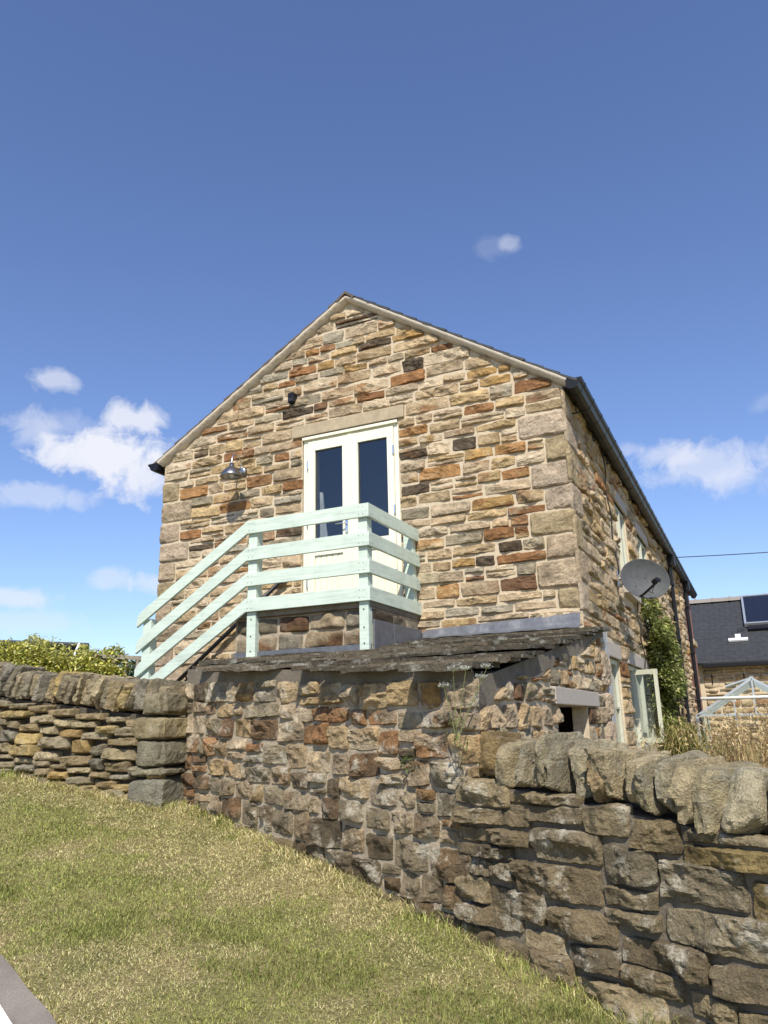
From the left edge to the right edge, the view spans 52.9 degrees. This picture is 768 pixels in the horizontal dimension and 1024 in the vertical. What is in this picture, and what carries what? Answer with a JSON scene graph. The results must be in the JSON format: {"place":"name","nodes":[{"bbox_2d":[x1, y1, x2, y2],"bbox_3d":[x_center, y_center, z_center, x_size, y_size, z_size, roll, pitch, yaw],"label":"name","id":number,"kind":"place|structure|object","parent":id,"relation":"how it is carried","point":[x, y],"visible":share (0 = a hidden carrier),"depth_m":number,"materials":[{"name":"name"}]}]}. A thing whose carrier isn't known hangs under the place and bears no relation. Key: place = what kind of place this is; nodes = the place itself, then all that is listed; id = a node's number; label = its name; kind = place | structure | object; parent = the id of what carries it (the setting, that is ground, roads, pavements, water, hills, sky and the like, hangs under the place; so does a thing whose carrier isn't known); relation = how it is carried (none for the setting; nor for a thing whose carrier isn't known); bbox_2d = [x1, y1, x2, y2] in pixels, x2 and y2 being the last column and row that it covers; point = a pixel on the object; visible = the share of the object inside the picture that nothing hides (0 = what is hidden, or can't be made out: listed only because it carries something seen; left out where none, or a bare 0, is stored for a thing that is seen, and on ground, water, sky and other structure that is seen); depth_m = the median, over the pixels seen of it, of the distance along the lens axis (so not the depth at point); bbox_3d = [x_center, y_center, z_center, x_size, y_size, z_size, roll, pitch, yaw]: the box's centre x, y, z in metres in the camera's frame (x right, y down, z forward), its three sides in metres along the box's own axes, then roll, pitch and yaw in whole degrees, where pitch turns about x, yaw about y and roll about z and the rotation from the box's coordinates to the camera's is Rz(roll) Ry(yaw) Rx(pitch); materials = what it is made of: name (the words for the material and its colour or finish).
{"place":"outdoors","nodes":[
{"label":"outdoors","id":0,"kind":"place"},
{"bbox_2d":[0,954,56,1023],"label":"path","id":1,"kind":"structure","parent":0,"point":[20,1003],"depth_m":2.94,"materials":[{"name":"concrete"}]},
{"bbox_2d":[0,1005,11,1023],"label":"road marking","id":2,"kind":"structure","parent":1,"relation":"on","point":[4,1018],"depth_m":2.82,"materials":[{"name":"paint"}]},
{"bbox_2d":[0,742,767,1023],"bbox_3d":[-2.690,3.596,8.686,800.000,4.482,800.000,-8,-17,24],"label":"ground","id":3,"kind":"structure","parent":0,"point":[329,936],"depth_m":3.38,"materials":[{"name":"plant"}]},
{"bbox_2d":[0,651,19,661],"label":"variegated shrub","id":4,"kind":"object","parent":3,"relation":"on","point":[7,656],"visible":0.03,"depth_m":11.45,"materials":[{"name":"green plant"}]},
{"bbox_2d":[0,640,89,658],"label":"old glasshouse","id":5,"kind":"structure","parent":3,"relation":"on","point":[68,644],"depth_m":14.60,"materials":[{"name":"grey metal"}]},
{"bbox_2d":[0,633,131,676],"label":"variegated shrub","id":6,"kind":"object","parent":3,"relation":"on","point":[39,655],"visible":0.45,"depth_m":11.61,"materials":[{"name":"green plant"}]},
{"bbox_2d":[0,661,188,807],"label":"dry stone wall","id":7,"kind":"structure","parent":3,"relation":"on","point":[121,735],"depth_m":5.86,"materials":[{"name":"beige stone"}]},
{"bbox_2d":[90,654,140,678],"bbox_3d":[-4.085,2.872,11.829,0.926,1.400,0.069,1,-16,-8],"label":"trellis fence","id":8,"kind":"object","parent":3,"relation":"on","point":[136,658],"visible":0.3,"depth_m":11.97,"materials":[{"name":"beige wood"}]},
{"bbox_2d":[127,660,135,676],"bbox_3d":[-4.295,3.552,15.243,2.986,1.953,1.982,-3,-16,8],"label":"evergreen hedge","id":9,"kind":"object","parent":3,"relation":"on","point":[133,666],"visible":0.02,"depth_m":14.98,"materials":[{"name":"green plant"}]},
{"bbox_2d":[182,601,421,716],"bbox_3d":[-1.155,1.816,7.732,2.926,1.515,1.107,-8,-17,24],"label":"stone landing","id":10,"kind":"object","parent":3,"relation":"on","point":[330,627],"visible":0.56,"depth_m":7.13,"materials":[{"name":"beige stone"}]},
{"bbox_2d":[134,503,421,678],"bbox_3d":[-1.066,1.329,7.798,2.664,2.285,1.192,-8,-17,24],"label":"timber railing","id":11,"kind":"object","parent":10,"relation":"on","point":[364,539],"visible":0.94,"depth_m":7.39,"materials":[{"name":"green paint"}]},
{"bbox_2d":[179,612,617,931],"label":"stone outhouse","id":12,"kind":"structure","parent":3,"relation":"on","point":[301,751],"depth_m":4.47,"materials":[{"name":"stone"},{"name":"slate"},{"name":"concrete"}]},
{"bbox_2d":[396,752,414,772],"bbox_3d":[0.114,1.264,3.885,0.088,0.102,0.162,5,-17,-22],"label":"wall fern","id":13,"kind":"object","parent":12,"relation":"attached to","point":[402,762],"depth_m":3.90,"materials":[{"name":"green plant"}]},
{"bbox_2d":[438,661,491,750],"bbox_3d":[0.391,0.902,3.592,0.267,0.406,0.149,4,-16,-20],"label":"cow parsley","id":14,"kind":"object","parent":12,"relation":"attached to","point":[463,722],"visible":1,"depth_m":3.58,"materials":[{"name":"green plant"}]},
{"bbox_2d":[148,291,703,751],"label":"stone house","id":15,"kind":"structure","parent":3,"relation":"on","point":[482,471],"depth_m":8.63,"materials":[{"name":"sandstone"},{"name":"slate"},{"name":"black plastic"}]},
{"bbox_2d":[176,583,280,680],"bbox_3d":[-1.784,1.401,8.763,1.791,1.362,0.127,-8,-17,24],"label":"stair handrail","id":16,"kind":"object","parent":15,"relation":"attached to","point":[223,636],"visible":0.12,"depth_m":8.74,"materials":[{"name":"black painted metal"}]},
{"bbox_2d":[220,453,246,479],"bbox_3d":[-1.752,-0.548,9.078,0.265,0.340,0.390,-8,-17,24],"label":"wall lamp","id":17,"kind":"object","parent":15,"relation":"attached to","point":[231,472],"visible":1,"depth_m":9.05,"materials":[{"name":"metal"}]},
{"bbox_2d":[288,392,296,406],"bbox_3d":[-1.089,-1.342,9.161,0.090,0.160,0.091,-8,-17,24],"label":"wall sensor","id":18,"kind":"object","parent":15,"relation":"attached to","point":[292,397],"depth_m":9.13,"materials":[{"name":"black plastic"}]},
{"bbox_2d":[320,492,327,537],"bbox_3d":[-0.625,0.484,8.750,0.232,1.501,0.040,-8,-17,24],"label":"curtain","id":19,"kind":"object","parent":15,"relation":"hanging from","point":[323,530],"visible":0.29,"depth_m":8.87,"materials":[{"name":"fabric"}]},
{"bbox_2d":[306,434,352,591],"bbox_3d":[-0.612,0.105,8.591,0.577,1.978,0.122,-8,-17,24],"label":"door","id":20,"kind":"structure","parent":15,"relation":"in","point":[341,555],"depth_m":8.61,"materials":[{"name":"beige paint"}]},
{"bbox_2d":[351,426,397,594],"bbox_3d":[-0.111,0.038,8.391,0.548,1.978,0.074,-8,-17,24],"label":"door","id":21,"kind":"structure","parent":15,"relation":"in","point":[387,433],"depth_m":8.43,"materials":[{"name":"beige paint"}]},
{"bbox_2d":[601,453,619,574],"bbox_3d":[2.728,0.018,9.321,0.040,1.453,0.302,-8,-17,24],"label":"aerial cable","id":22,"kind":"object","parent":15,"relation":"attached to","point":[610,512],"visible":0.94,"depth_m":9.29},
{"bbox_2d":[610,658,624,742],"bbox_3d":[2.381,2.074,8.093,0.077,1.090,1.120,-8,-17,24],"label":"window","id":23,"kind":"structure","parent":15,"relation":"in","point":[613,663],"depth_m":8.51,"materials":[{"name":"white paint"}]},
{"bbox_2d":[614,504,627,570],"bbox_3d":[3.153,0.481,10.330,0.077,1.120,0.970,-8,-17,24],"label":"window","id":24,"kind":"structure","parent":15,"relation":"in","point":[622,551],"depth_m":10.40,"materials":[{"name":"white paint"}]},
{"bbox_2d":[637,602,645,668],"bbox_3d":[3.458,1.622,10.398,0.035,1.004,0.252,-8,-17,24],"label":"aerial cable","id":25,"kind":"object","parent":15,"relation":"attached to","point":[641,637],"visible":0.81,"depth_m":10.39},
{"bbox_2d":[628,665,654,746],"bbox_3d":[3.332,2.532,10.053,0.077,0.970,2.050,-8,-17,24],"label":"window","id":26,"kind":"structure","parent":15,"relation":"in","point":[639,689],"depth_m":10.20,"materials":[{"name":"green paint"}]},
{"bbox_2d":[636,536,648,621],"bbox_3d":[4.080,1.164,12.162,0.077,1.500,1.300,-8,-17,24],"label":"window","id":27,"kind":"structure","parent":15,"relation":"in","point":[641,549],"depth_m":12.30,"materials":[{"name":"white paint"}]},
{"bbox_2d":[617,559,669,598],"bbox_3d":[2.955,0.794,8.990,0.392,0.485,0.717,12,-20,-40],"label":"satellite dish","id":28,"kind":"object","parent":15,"relation":"attached to","point":[645,578],"visible":0.99,"depth_m":8.94,"materials":[{"name":"grey metal"}]},
{"bbox_2d":[640,598,689,747],"bbox_3d":[4.172,2.380,11.390,0.611,2.440,2.760,-8,-17,24],"label":"climbing shrub","id":29,"kind":"object","parent":15,"relation":"attached to","point":[664,658],"visible":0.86,"depth_m":10.83,"materials":[{"name":"green plant"}]},
{"bbox_2d":[676,552,767,557],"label":"overhead wire","id":30,"kind":"object","parent":15,"relation":"attached to","point":[721,555],"visible":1,"depth_m":15.86,"materials":[{"name":"black metal"}]},
{"bbox_2d":[450,728,767,1023],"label":"dry stone wall","id":31,"kind":"structure","parent":3,"relation":"on","point":[626,876],"depth_m":2.92,"materials":[{"name":"beige stone"}]},
{"bbox_2d":[614,721,759,759],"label":"ornamental grass","id":32,"kind":"object","parent":3,"relation":"on","point":[681,748],"depth_m":5.43,"materials":[{"name":"plant"}]},
{"bbox_2d":[634,692,767,767],"bbox_3d":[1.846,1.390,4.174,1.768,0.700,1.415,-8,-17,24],"label":"dry grass","id":33,"kind":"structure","parent":3,"relation":"on","point":[740,753],"depth_m":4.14,"materials":[{"name":"beige plant"}]},
{"bbox_2d":[689,593,767,743],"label":"slate roof building","id":34,"kind":"structure","parent":3,"relation":"on","point":[722,660],"depth_m":20.96,"materials":[{"name":"slate"},{"name":"stone"},{"name":"black plastic"}]},
{"bbox_2d":[741,593,767,630],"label":"solar panel","id":35,"kind":"object","parent":34,"relation":"on","point":[755,611],"visible":1,"depth_m":22.65,"materials":[{"name":"glass"}]},
{"bbox_2d":[695,676,767,753],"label":"greenhouse","id":36,"kind":"object","parent":3,"relation":"on","point":[746,684],"visible":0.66,"depth_m":9.99,"materials":[{"name":"metal"}]},
{"bbox_2d":[701,695,767,699],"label":"pole","id":37,"kind":"object","parent":36,"relation":"attached to","point":[734,697],"visible":1,"depth_m":9.54,"materials":[{"name":"white plastic"}]},
{"bbox_2d":[0,0,767,676],"label":"sky","id":38,"kind":"structure","parent":0,"point":[573,188],"materials":[{"name":"blue"}]},
{"bbox_2d":[728,626,747,641],"bbox_3d":[9.996,3.442,21.793,0.530,0.470,0.660,-8,-17,24],"label":"roof bracket","id":39,"kind":"object","parent":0,"point":[738,637],"visible":1,"depth_m":21.55,"materials":[{"name":"white plastic"}]}
]}

